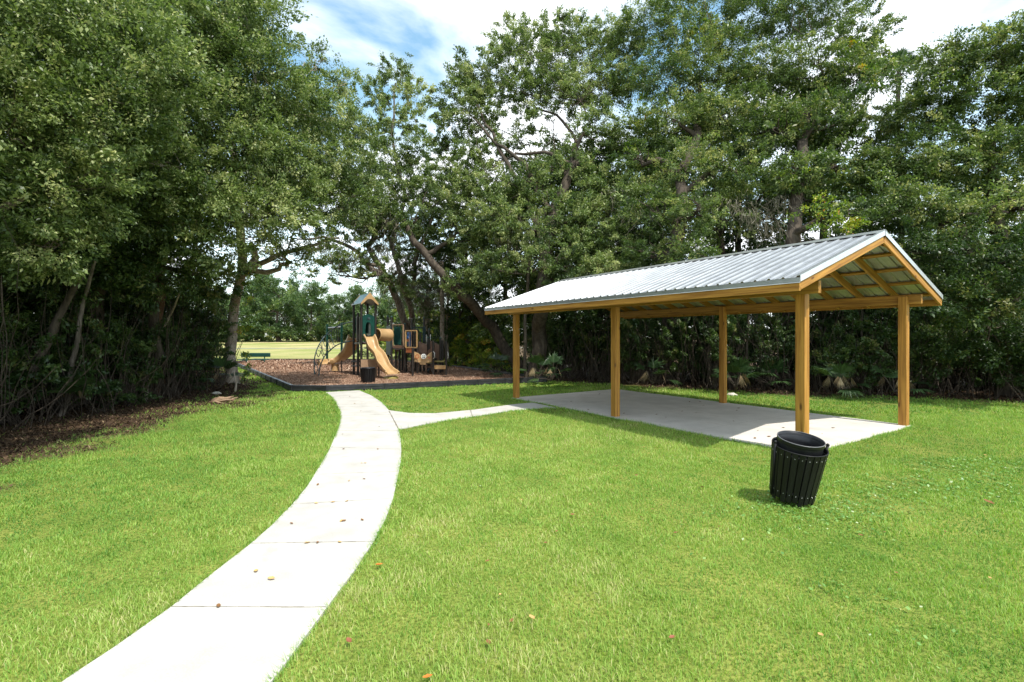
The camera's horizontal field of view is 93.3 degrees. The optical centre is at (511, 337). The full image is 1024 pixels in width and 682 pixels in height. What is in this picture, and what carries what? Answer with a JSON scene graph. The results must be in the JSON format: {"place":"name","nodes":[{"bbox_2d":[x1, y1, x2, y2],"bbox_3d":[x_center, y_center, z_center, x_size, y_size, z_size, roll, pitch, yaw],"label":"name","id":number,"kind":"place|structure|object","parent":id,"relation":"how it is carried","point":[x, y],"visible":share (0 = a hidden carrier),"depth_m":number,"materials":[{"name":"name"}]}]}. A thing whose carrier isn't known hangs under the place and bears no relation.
{"place":"outdoors","nodes":[
{"label":"outdoors","id":0,"kind":"place"},
{"bbox_2d":[62,390,400,681],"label":"path","id":1,"kind":"structure","parent":0,"point":[211,644],"depth_m":3.41,"materials":[{"name":"concrete"}]},
{"bbox_2d":[171,406,472,606],"bbox_3d":[-1.986,1.728,8.760,3.391,0.001,11.347,0,0,-15],"label":"path joint","id":2,"kind":"object","parent":1,"relation":"on","point":[297,542],"visible":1,"depth_m":3.10,"materials":[{"name":"grey concrete"}]},
{"bbox_2d":[389,403,554,428],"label":"path","id":3,"kind":"structure","parent":0,"point":[404,420],"depth_m":10.83,"materials":[{"name":"concrete"}]},
{"bbox_2d":[0,338,1023,681],"bbox_3d":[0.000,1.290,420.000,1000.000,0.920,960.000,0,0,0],"label":"ground","id":4,"kind":"structure","parent":0,"point":[424,618],"depth_m":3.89,"materials":[{"name":"green plant"}]},
{"bbox_2d":[0,330,28,413],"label":"shrub","id":5,"kind":"object","parent":4,"relation":"on","point":[14,410],"visible":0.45,"depth_m":9.37,"materials":[{"name":"green plant"}]},
{"bbox_2d":[0,302,70,425],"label":"shrub","id":6,"kind":"object","parent":4,"relation":"on","point":[47,369],"visible":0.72,"depth_m":9.53,"materials":[{"name":"green plant"}]},
{"bbox_2d":[0,278,76,409],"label":"shrub","id":7,"kind":"object","parent":4,"relation":"on","point":[13,305],"visible":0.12,"depth_m":11.20,"materials":[{"name":"green plant"}]},
{"bbox_2d":[5,267,88,422],"bbox_3d":[-9.619,0.163,10.175,1.611,3.240,0.575,0,0,-7],"label":"bare trunk","id":8,"kind":"object","parent":4,"relation":"on","point":[55,323],"visible":0.53,"depth_m":10.27,"materials":[{"name":"brown plant"}]},
{"bbox_2d":[23,370,115,408],"bbox_3d":[-9.773,1.079,10.557,1.687,0.956,1.396,0,0,0],"label":"palmetto","id":9,"kind":"object","parent":4,"relation":"on","point":[75,387],"visible":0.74,"depth_m":10.43,"materials":[{"name":"green plant"}]},
{"bbox_2d":[9,311,130,417],"bbox_3d":[-10.226,0.649,11.042,3.297,2.515,2.157,0,0,27],"label":"shrub","id":10,"kind":"object","parent":4,"relation":"on","point":[59,357],"visible":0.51,"depth_m":10.87,"materials":[{"name":"green plant"}]},
{"bbox_2d":[57,256,95,416],"bbox_3d":[-9.476,-0.011,10.641,0.866,3.559,0.522,0,0,23],"label":"bare trunk","id":11,"kind":"object","parent":4,"relation":"on","point":[74,353],"visible":0.79,"depth_m":10.76,"materials":[{"name":"brown wood"}]},
{"bbox_2d":[9,300,153,404],"bbox_3d":[-11.597,0.378,12.748,3.545,2.841,2.479,0,0,-16],"label":"shrub","id":12,"kind":"object","parent":4,"relation":"on","point":[105,318],"visible":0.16,"depth_m":12.71,"materials":[{"name":"green plant"}]},
{"bbox_2d":[0,10,178,358],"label":"oak tree","id":13,"kind":"object","parent":4,"relation":"on","point":[112,304],"visible":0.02,"depth_m":12.76,"materials":[{"name":"green plant"}]},
{"bbox_2d":[59,320,165,408],"bbox_3d":[-9.942,0.662,12.575,1.877,2.253,2.684,0,0,-20],"label":"shrub","id":14,"kind":"object","parent":4,"relation":"on","point":[136,346],"visible":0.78,"depth_m":12.32,"materials":[{"name":"green plant"}]},
{"bbox_2d":[58,281,168,399],"bbox_3d":[-11.710,-0.232,13.934,4.001,4.008,2.439,0,0,28],"label":"shrub","id":15,"kind":"object","parent":4,"relation":"on","point":[132,309],"visible":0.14,"depth_m":13.76,"materials":[{"name":"green plant"}]},
{"bbox_2d":[0,0,245,292],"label":"oak tree","id":16,"kind":"object","parent":4,"relation":"on","point":[61,86],"visible":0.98,"depth_m":8.84,"materials":[{"name":"green plant"}]},
{"bbox_2d":[0,216,252,431],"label":"thicket stems","id":17,"kind":"object","parent":4,"relation":"on","point":[94,399],"visible":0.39,"depth_m":11.17,"materials":[{"name":"brown plant"}]},
{"bbox_2d":[0,19,293,404],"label":"oak tree","id":18,"kind":"object","parent":4,"relation":"on","point":[137,269],"visible":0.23,"depth_m":11.98,"materials":[{"name":"green plant"}]},
{"bbox_2d":[111,318,208,399],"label":"shrub","id":19,"kind":"object","parent":4,"relation":"on","point":[178,364],"visible":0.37,"depth_m":13.77,"materials":[{"name":"green plant"}]},
{"bbox_2d":[27,0,293,393],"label":"pine tree","id":20,"kind":"object","parent":4,"relation":"on","point":[161,308],"depth_m":14.96,"materials":[{"name":"plant"}]},
{"bbox_2d":[121,299,238,390],"bbox_3d":[-10.966,0.218,15.998,2.172,3.099,3.563,0,0,31],"label":"shrub","id":21,"kind":"object","parent":4,"relation":"on","point":[225,326],"visible":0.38,"depth_m":16.35,"materials":[{"name":"green plant"}]},
{"bbox_2d":[138,313,231,395],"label":"shrub","id":22,"kind":"object","parent":4,"relation":"on","point":[212,345],"visible":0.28,"depth_m":15.21,"materials":[{"name":"green plant"}]},
{"bbox_2d":[164,304,232,384],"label":"shrub","id":23,"kind":"object","parent":4,"relation":"on","point":[193,324],"visible":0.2,"depth_m":17.42,"materials":[{"name":"green plant"}]},
{"bbox_2d":[194,355,242,384],"bbox_3d":[-9.720,1.059,15.710,1.509,1.000,1.926,0,0,0],"label":"palmetto","id":24,"kind":"object","parent":4,"relation":"on","point":[219,362],"visible":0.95,"depth_m":15.78,"materials":[{"name":"green plant"}]},
{"bbox_2d":[68,0,394,384],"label":"oak tree","id":25,"kind":"object","parent":4,"relation":"on","point":[273,169],"visible":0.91,"depth_m":12.48,"materials":[{"name":"green plant"}]},
{"bbox_2d":[234,251,260,381],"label":"creeper","id":26,"kind":"object","parent":25,"relation":"attached to","point":[250,327],"visible":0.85,"depth_m":17.78,"materials":[{"name":"green plant"}]},
{"bbox_2d":[217,280,272,341],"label":"tree","id":27,"kind":"object","parent":4,"relation":"on","point":[242,307],"visible":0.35,"depth_m":98.63,"materials":[{"name":"green plant"}]},
{"bbox_2d":[243,266,317,341],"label":"tree","id":28,"kind":"object","parent":4,"relation":"on","point":[261,280],"visible":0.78,"depth_m":96.41,"materials":[{"name":"green plant"}]},
{"bbox_2d":[260,268,320,341],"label":"tree","id":29,"kind":"object","parent":4,"relation":"on","point":[290,279],"visible":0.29,"depth_m":101.95,"materials":[{"name":"green plant"}]},
{"bbox_2d":[279,279,331,341],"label":"tree","id":30,"kind":"object","parent":4,"relation":"on","point":[314,292],"visible":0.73,"depth_m":98.50,"materials":[{"name":"green plant"}]},
{"bbox_2d":[217,322,394,341],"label":"undergrowth","id":31,"kind":"object","parent":4,"relation":"on","point":[254,334],"visible":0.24,"depth_m":97.05,"materials":[{"name":"green plant"}]},
{"bbox_2d":[318,292,352,341],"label":"tree","id":32,"kind":"object","parent":4,"relation":"on","point":[341,317],"visible":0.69,"depth_m":97.39,"materials":[{"name":"green plant"}]},
{"bbox_2d":[326,383,384,391],"bbox_3d":[-5.112,1.649,15.815,1.826,0.221,0.134,0,0,-21],"label":"border timber","id":33,"kind":"object","parent":4,"relation":"on","point":[353,387],"visible":0.93,"depth_m":15.78,"materials":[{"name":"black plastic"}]},
{"bbox_2d":[343,282,395,335],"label":"tree","id":34,"kind":"object","parent":4,"relation":"on","point":[356,292],"visible":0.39,"depth_m":95.32,"materials":[{"name":"green plant"}]},
{"bbox_2d":[238,358,523,384],"bbox_3d":[-8.946,1.730,26.532,9.504,0.140,24.508,0,0,-35],"label":"mulch bed","id":35,"kind":"object","parent":4,"relation":"on","point":[380,378],"visible":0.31,"depth_m":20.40,"materials":[{"name":"brown wood"}]},
{"bbox_2d":[314,292,447,378],"bbox_3d":[-5.790,-0.077,22.065,6.266,3.655,4.801,0,0,28],"label":"play structure","id":36,"kind":"object","parent":35,"relation":"on","point":[420,352],"visible":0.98,"depth_m":21.47,"materials":[{"name":"beige plastic"}]},
{"bbox_2d":[419,243,463,346],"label":"palm tree","id":37,"kind":"object","parent":35,"relation":"on","point":[442,300],"visible":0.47,"depth_m":26.89,"materials":[{"name":"green plant"}]},
{"bbox_2d":[475,351,512,376],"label":"palmetto","id":38,"kind":"object","parent":35,"relation":"on","point":[495,355],"visible":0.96,"depth_m":20.70,"materials":[{"name":"green plant"}]},
{"bbox_2d":[289,50,478,346],"bbox_3d":[-6.788,-8.348,27.775,9.931,19.243,7.063,0,0,30],"label":"live oak","id":39,"kind":"object","parent":4,"relation":"on","point":[413,185],"visible":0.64,"depth_m":27.18,"materials":[{"name":"green plant"}]},
{"bbox_2d":[320,211,458,333],"bbox_3d":[-6.863,-3.557,27.615,9.144,7.425,4.642,0,0,0],"label":"hanging vine","id":40,"kind":"object","parent":39,"relation":"hanging from","point":[432,304],"visible":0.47,"depth_m":27.36,"materials":[{"name":"green plant"}]},
{"bbox_2d":[391,130,528,368],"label":"live oak","id":41,"kind":"object","parent":4,"relation":"on","point":[458,290],"visible":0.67,"depth_m":20.76,"materials":[{"name":"green plant"}]},
{"bbox_2d":[409,193,526,366],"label":"oak tree","id":42,"kind":"object","parent":4,"relation":"on","point":[465,309],"visible":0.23,"depth_m":27.04,"materials":[{"name":"green plant"}]},
{"bbox_2d":[432,309,508,366],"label":"creeper","id":43,"kind":"object","parent":42,"relation":"attached to","point":[460,341],"visible":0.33,"depth_m":26.90,"materials":[{"name":"green plant"}]},
{"bbox_2d":[449,320,496,367],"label":"shrub","id":44,"kind":"object","parent":4,"relation":"on","point":[466,352],"visible":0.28,"depth_m":26.49,"materials":[{"name":"green plant"}]},
{"bbox_2d":[434,300,512,367],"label":"shrub","id":45,"kind":"object","parent":4,"relation":"on","point":[457,313],"visible":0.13,"depth_m":27.46,"materials":[{"name":"green plant"}]},
{"bbox_2d":[438,215,538,341],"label":"oak tree","id":46,"kind":"object","parent":4,"relation":"on","point":[503,297],"visible":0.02,"depth_m":29.50,"materials":[{"name":"green plant"}]},
{"bbox_2d":[468,330,520,369],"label":"shrub","id":47,"kind":"object","parent":4,"relation":"on","point":[476,360],"visible":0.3,"depth_m":25.37,"materials":[{"name":"green plant"}]},
{"bbox_2d":[469,332,521,371],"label":"shrub","id":48,"kind":"object","parent":4,"relation":"on","point":[493,361],"visible":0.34,"depth_m":23.42,"materials":[{"name":"green plant"}]},
{"bbox_2d":[0,367,1023,489],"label":"leaf litter","id":49,"kind":"object","parent":4,"relation":"on","point":[224,389],"visible":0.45,"depth_m":11.12,"materials":[{"name":"brown plant"}]},
{"bbox_2d":[523,255,531,377],"bbox_3d":[0.609,-0.601,18.185,0.194,4.800,1.063,0,0,-12],"label":"bare trunk","id":50,"kind":"object","parent":4,"relation":"on","point":[525,334],"visible":0.75,"depth_m":18.54,"materials":[{"name":"brown plant"}]},
{"bbox_2d":[456,141,604,368],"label":"oak tree","id":51,"kind":"object","parent":4,"relation":"on","point":[532,281],"visible":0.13,"depth_m":23.57,"materials":[{"name":"green plant"}]},
{"bbox_2d":[417,0,671,376],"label":"live oak","id":52,"kind":"object","parent":4,"relation":"on","point":[582,208],"visible":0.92,"depth_m":20.69,"materials":[{"name":"green plant"}]},
{"bbox_2d":[528,351,569,383],"bbox_3d":[1.288,1.074,17.257,1.863,1.149,1.668,0,0,39],"label":"palmetto","id":53,"kind":"object","parent":4,"relation":"on","point":[554,357],"visible":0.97,"depth_m":17.35,"materials":[{"name":"green plant"}]},
{"bbox_2d":[543,313,585,378],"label":"shrub","id":54,"kind":"object","parent":4,"relation":"on","point":[561,331],"visible":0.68,"depth_m":20.10,"materials":[{"name":"green plant"}]},
{"bbox_2d":[546,308,610,378],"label":"shrub","id":55,"kind":"object","parent":4,"relation":"on","point":[586,339],"visible":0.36,"depth_m":20.29,"materials":[{"name":"green plant"}]},
{"bbox_2d":[507,137,659,361],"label":"oak tree","id":56,"kind":"object","parent":4,"relation":"on","point":[532,143],"visible":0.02,"depth_m":27.30,"materials":[{"name":"green plant"}]},
{"bbox_2d":[509,117,677,361],"bbox_3d":[4.167,-4.319,22.573,7.616,12.292,8.546,0,0,21],"label":"oak tree","id":57,"kind":"object","parent":4,"relation":"on","point":[610,160],"visible":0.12,"depth_m":21.36,"materials":[{"name":"green plant"}]},
{"bbox_2d":[560,308,637,382],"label":"shrub","id":58,"kind":"object","parent":4,"relation":"on","point":[576,318],"visible":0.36,"depth_m":19.04,"materials":[{"name":"green plant"}]},
{"bbox_2d":[575,309,631,378],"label":"shrub","id":59,"kind":"object","parent":4,"relation":"on","point":[592,313],"visible":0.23,"depth_m":19.23,"materials":[{"name":"green plant"}]},
{"bbox_2d":[554,104,708,366],"bbox_3d":[6.552,-4.551,26.469,9.160,12.724,9.512,0,0,42],"label":"oak tree","id":60,"kind":"object","parent":4,"relation":"on","point":[635,170],"visible":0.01,"depth_m":23.93,"materials":[{"name":"green plant"}]},
{"bbox_2d":[609,317,672,384],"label":"shrub","id":61,"kind":"object","parent":4,"relation":"on","point":[630,325],"visible":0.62,"depth_m":17.77,"materials":[{"name":"green plant"}]},
{"bbox_2d":[620,327,662,381],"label":"shrub","id":62,"kind":"object","parent":4,"relation":"on","point":[644,362],"visible":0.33,"depth_m":18.58,"materials":[{"name":"green plant"}]},
{"bbox_2d":[632,358,681,384],"bbox_3d":[4.895,1.142,16.220,1.450,0.979,1.428,0,0,-29],"label":"palmetto","id":63,"kind":"object","parent":4,"relation":"on","point":[653,363],"visible":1,"depth_m":16.27,"materials":[{"name":"green plant"}]},
{"bbox_2d":[643,316,691,384],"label":"shrub","id":64,"kind":"object","parent":4,"relation":"on","point":[671,352],"visible":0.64,"depth_m":17.28,"materials":[{"name":"green plant"}]},
{"bbox_2d":[606,83,760,319],"bbox_3d":[9.060,-6.372,29.018,9.558,16.402,9.925,0,0,-5],"label":"oak tree","id":65,"kind":"object","parent":4,"relation":"on","point":[635,232],"visible":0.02,"depth_m":27.19,"materials":[{"name":"green plant"}]},
{"bbox_2d":[655,325,713,384],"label":"shrub","id":66,"kind":"object","parent":4,"relation":"on","point":[683,346],"visible":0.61,"depth_m":17.68,"materials":[{"name":"green plant"}]},
{"bbox_2d":[604,0,779,382],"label":"oak tree","id":67,"kind":"object","parent":4,"relation":"on","point":[679,216],"visible":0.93,"depth_m":18.32,"materials":[{"name":"green plant"}]},
{"bbox_2d":[622,14,726,154],"bbox_3d":[6.431,-9.937,19.390,4.339,5.974,1.828,0,0,0],"label":"creeper","id":68,"kind":"object","parent":67,"relation":"attached to","point":[645,96],"visible":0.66,"depth_m":19.50,"materials":[{"name":"green plant"}]},
{"bbox_2d":[375,455,1023,669],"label":"clover","id":69,"kind":"object","parent":4,"relation":"on","point":[843,516],"visible":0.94,"depth_m":5.12,"materials":[{"name":"green plant"}]},
{"bbox_2d":[512,389,910,447],"bbox_3d":[3.894,1.785,11.608,4.120,0.130,7.910,0,0,-33],"label":"concrete pad","id":70,"kind":"object","parent":4,"relation":"on","point":[693,415],"visible":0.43,"depth_m":10.35,"materials":[{"name":"grey concrete"}]},
{"bbox_2d":[484,229,942,433],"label":"picnic pavilion","id":71,"kind":"structure","parent":70,"relation":"on","point":[871,270],"depth_m":9.46,"materials":[{"name":"brown wood"}]},
{"bbox_2d":[683,314,749,386],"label":"shrub","id":72,"kind":"object","parent":4,"relation":"on","point":[742,322],"visible":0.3,"depth_m":17.06,"materials":[{"name":"green plant"}]},
{"bbox_2d":[600,60,837,376],"bbox_3d":[8.534,-5.018,20.640,7.965,13.668,8.271,0,0,-39],"label":"oak tree","id":73,"kind":"object","parent":4,"relation":"on","point":[719,240],"visible":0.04,"depth_m":19.89,"materials":[{"name":"green plant"}]},
{"bbox_2d":[690,314,748,389],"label":"shrub","id":74,"kind":"object","parent":4,"relation":"on","point":[731,327],"visible":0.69,"depth_m":15.88,"materials":[{"name":"green plant"}]},
{"bbox_2d":[708,355,759,386],"bbox_3d":[6.879,1.055,15.075,1.625,1.032,1.472,0,0,0],"label":"palmetto","id":75,"kind":"object","parent":4,"relation":"on","point":[739,365],"visible":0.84,"depth_m":14.85,"materials":[{"name":"green plant"}]},
{"bbox_2d":[694,313,793,387],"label":"shrub","id":76,"kind":"object","parent":4,"relation":"on","point":[774,319],"visible":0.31,"depth_m":16.55,"materials":[{"name":"green plant"}]},
{"bbox_2d":[744,357,793,385],"bbox_3d":[8.204,1.077,15.379,2.012,1.022,1.801,0,0,15],"label":"palmetto","id":77,"kind":"object","parent":4,"relation":"on","point":[779,365],"visible":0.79,"depth_m":15.36,"materials":[{"name":"green plant"}]},
{"bbox_2d":[684,76,855,358],"bbox_3d":[11.881,-5.230,24.591,8.758,14.136,9.828,0,0,-4],"label":"oak tree","id":78,"kind":"object","parent":4,"relation":"on","point":[730,238],"visible":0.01,"depth_m":23.43,"materials":[{"name":"green plant"}]},
{"bbox_2d":[748,318,794,386],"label":"shrub","id":79,"kind":"object","parent":4,"relation":"on","point":[768,329],"visible":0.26,"depth_m":16.72,"materials":[{"name":"green plant"}]},
{"bbox_2d":[531,287,1023,399],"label":"thicket stems","id":80,"kind":"object","parent":4,"relation":"on","point":[793,387],"visible":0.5,"depth_m":15.56,"materials":[{"name":"brown plant"}]},
{"bbox_2d":[733,320,831,390],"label":"shrub","id":81,"kind":"object","parent":4,"relation":"on","point":[789,345],"visible":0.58,"depth_m":16.00,"materials":[{"name":"green plant"}]},
{"bbox_2d":[769,430,829,508],"bbox_3d":[2.969,1.387,5.036,0.518,0.768,0.561,0,0,-38],"label":"trash receptacle","id":82,"kind":"object","parent":4,"relation":"on","point":[798,462],"visible":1,"depth_m":4.91,"materials":[{"name":"black plastic"}]},
{"bbox_2d":[711,0,911,385],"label":"oak tree","id":83,"kind":"object","parent":4,"relation":"on","point":[786,73],"visible":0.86,"depth_m":17.36,"materials":[{"name":"green plant"}]},
{"bbox_2d":[716,188,806,247],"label":"hanging vine","id":84,"kind":"object","parent":83,"relation":"hanging from","point":[755,216],"visible":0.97,"depth_m":15.16,"materials":[{"name":"green plant"}]},
{"bbox_2d":[769,151,870,238],"bbox_3d":[8.467,-4.057,13.732,1.688,3.271,2.704,0,0,0],"label":"creeper","id":85,"kind":"object","parent":83,"relation":"attached to","point":[851,224],"visible":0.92,"depth_m":12.84,"materials":[{"name":"green plant"}]},
{"bbox_2d":[828,28,890,100],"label":"creeper","id":86,"kind":"object","parent":83,"relation":"attached to","point":[852,41],"visible":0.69,"depth_m":17.09,"materials":[{"name":"green plant"}]},
{"bbox_2d":[791,320,841,386],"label":"shrub","id":87,"kind":"object","parent":4,"relation":"on","point":[829,326],"visible":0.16,"depth_m":16.67,"materials":[{"name":"green plant"}]},
{"bbox_2d":[700,43,934,377],"bbox_3d":[11.877,-4.958,19.110,7.616,13.586,8.546,0,0,28],"label":"oak tree","id":88,"kind":"object","parent":4,"relation":"on","point":[832,119],"visible":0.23,"depth_m":17.90,"materials":[{"name":"green plant"}]},
{"bbox_2d":[786,309,858,385],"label":"shrub","id":89,"kind":"object","parent":4,"relation":"on","point":[817,332],"visible":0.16,"depth_m":16.53,"materials":[{"name":"green plant"}]},
{"bbox_2d":[813,362,872,397],"bbox_3d":[9.498,1.193,13.944,1.612,1.009,1.522,0,0,-36],"label":"palmetto","id":90,"kind":"object","parent":4,"relation":"on","point":[838,372],"visible":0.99,"depth_m":13.85,"materials":[{"name":"green plant"}]},
{"bbox_2d":[810,315,883,394],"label":"shrub","id":91,"kind":"object","parent":4,"relation":"on","point":[840,348],"visible":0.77,"depth_m":14.67,"materials":[{"name":"green plant"}]},
{"bbox_2d":[757,159,988,372],"bbox_3d":[16.941,-3.587,22.986,9.160,10.778,9.512,0,0,-2],"label":"oak tree","id":92,"kind":"object","parent":4,"relation":"on","point":[886,215],"depth_m":21.83,"materials":[{"name":"green plant"}]},
{"bbox_2d":[839,307,925,387],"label":"shrub","id":93,"kind":"object","parent":4,"relation":"on","point":[892,320],"visible":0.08,"depth_m":15.85,"materials":[{"name":"green plant"}]},
{"bbox_2d":[848,320,918,396],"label":"shrub","id":94,"kind":"object","parent":4,"relation":"on","point":[878,342],"visible":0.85,"depth_m":14.23,"materials":[{"name":"green plant"}]},
{"bbox_2d":[846,308,929,391],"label":"shrub","id":95,"kind":"object","parent":4,"relation":"on","point":[878,310],"visible":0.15,"depth_m":15.73,"materials":[{"name":"green plant"}]},
{"bbox_2d":[870,364,934,394],"bbox_3d":[10.925,1.157,13.527,1.531,0.804,1.655,0,0,44],"label":"palmetto","id":96,"kind":"object","parent":4,"relation":"on","point":[889,375],"visible":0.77,"depth_m":13.78,"materials":[{"name":"green plant"}]},
{"bbox_2d":[882,45,924,244],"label":"palm tree","id":97,"kind":"object","parent":4,"relation":"on","point":[897,52],"visible":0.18,"depth_m":24.71,"materials":[{"name":"green plant"}]},
{"bbox_2d":[884,340,939,394],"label":"shrub","id":98,"kind":"object","parent":4,"relation":"on","point":[914,376],"visible":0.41,"depth_m":14.71,"materials":[{"name":"green plant"}]},
{"bbox_2d":[801,138,1023,384],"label":"oak tree","id":99,"kind":"object","parent":4,"relation":"on","point":[972,188],"visible":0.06,"depth_m":17.23,"materials":[{"name":"green plant"}]},
{"bbox_2d":[843,9,1023,392],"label":"oak tree","id":100,"kind":"object","parent":4,"relation":"on","point":[956,63],"visible":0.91,"depth_m":13.66,"materials":[{"name":"green plant"}]},
{"bbox_2d":[892,303,989,391],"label":"shrub","id":101,"kind":"object","parent":4,"relation":"on","point":[916,345],"visible":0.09,"depth_m":15.46,"materials":[{"name":"green plant"}]},
{"bbox_2d":[909,307,992,395],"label":"shrub","id":102,"kind":"object","parent":4,"relation":"on","point":[913,325],"visible":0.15,"depth_m":14.71,"materials":[{"name":"green plant"}]},
{"bbox_2d":[891,214,1023,395],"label":"tree","id":103,"kind":"object","parent":4,"relation":"on","point":[963,247],"visible":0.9,"depth_m":12.39,"materials":[{"name":"green plant"}]},
{"bbox_2d":[924,117,1023,282],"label":"oak tree","id":104,"kind":"object","parent":4,"relation":"on","point":[987,199],"visible":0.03,"depth_m":18.00,"materials":[{"name":"green plant"}]},
{"bbox_2d":[974,325,1023,402],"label":"shrub","id":105,"kind":"object","parent":4,"relation":"on","point":[1017,381],"visible":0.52,"depth_m":13.25,"materials":[{"name":"green plant"}]},
{"bbox_2d":[105,0,1023,337],"label":"sky","id":106,"kind":"structure","parent":0,"point":[429,30],"materials":[{"name":"white"}]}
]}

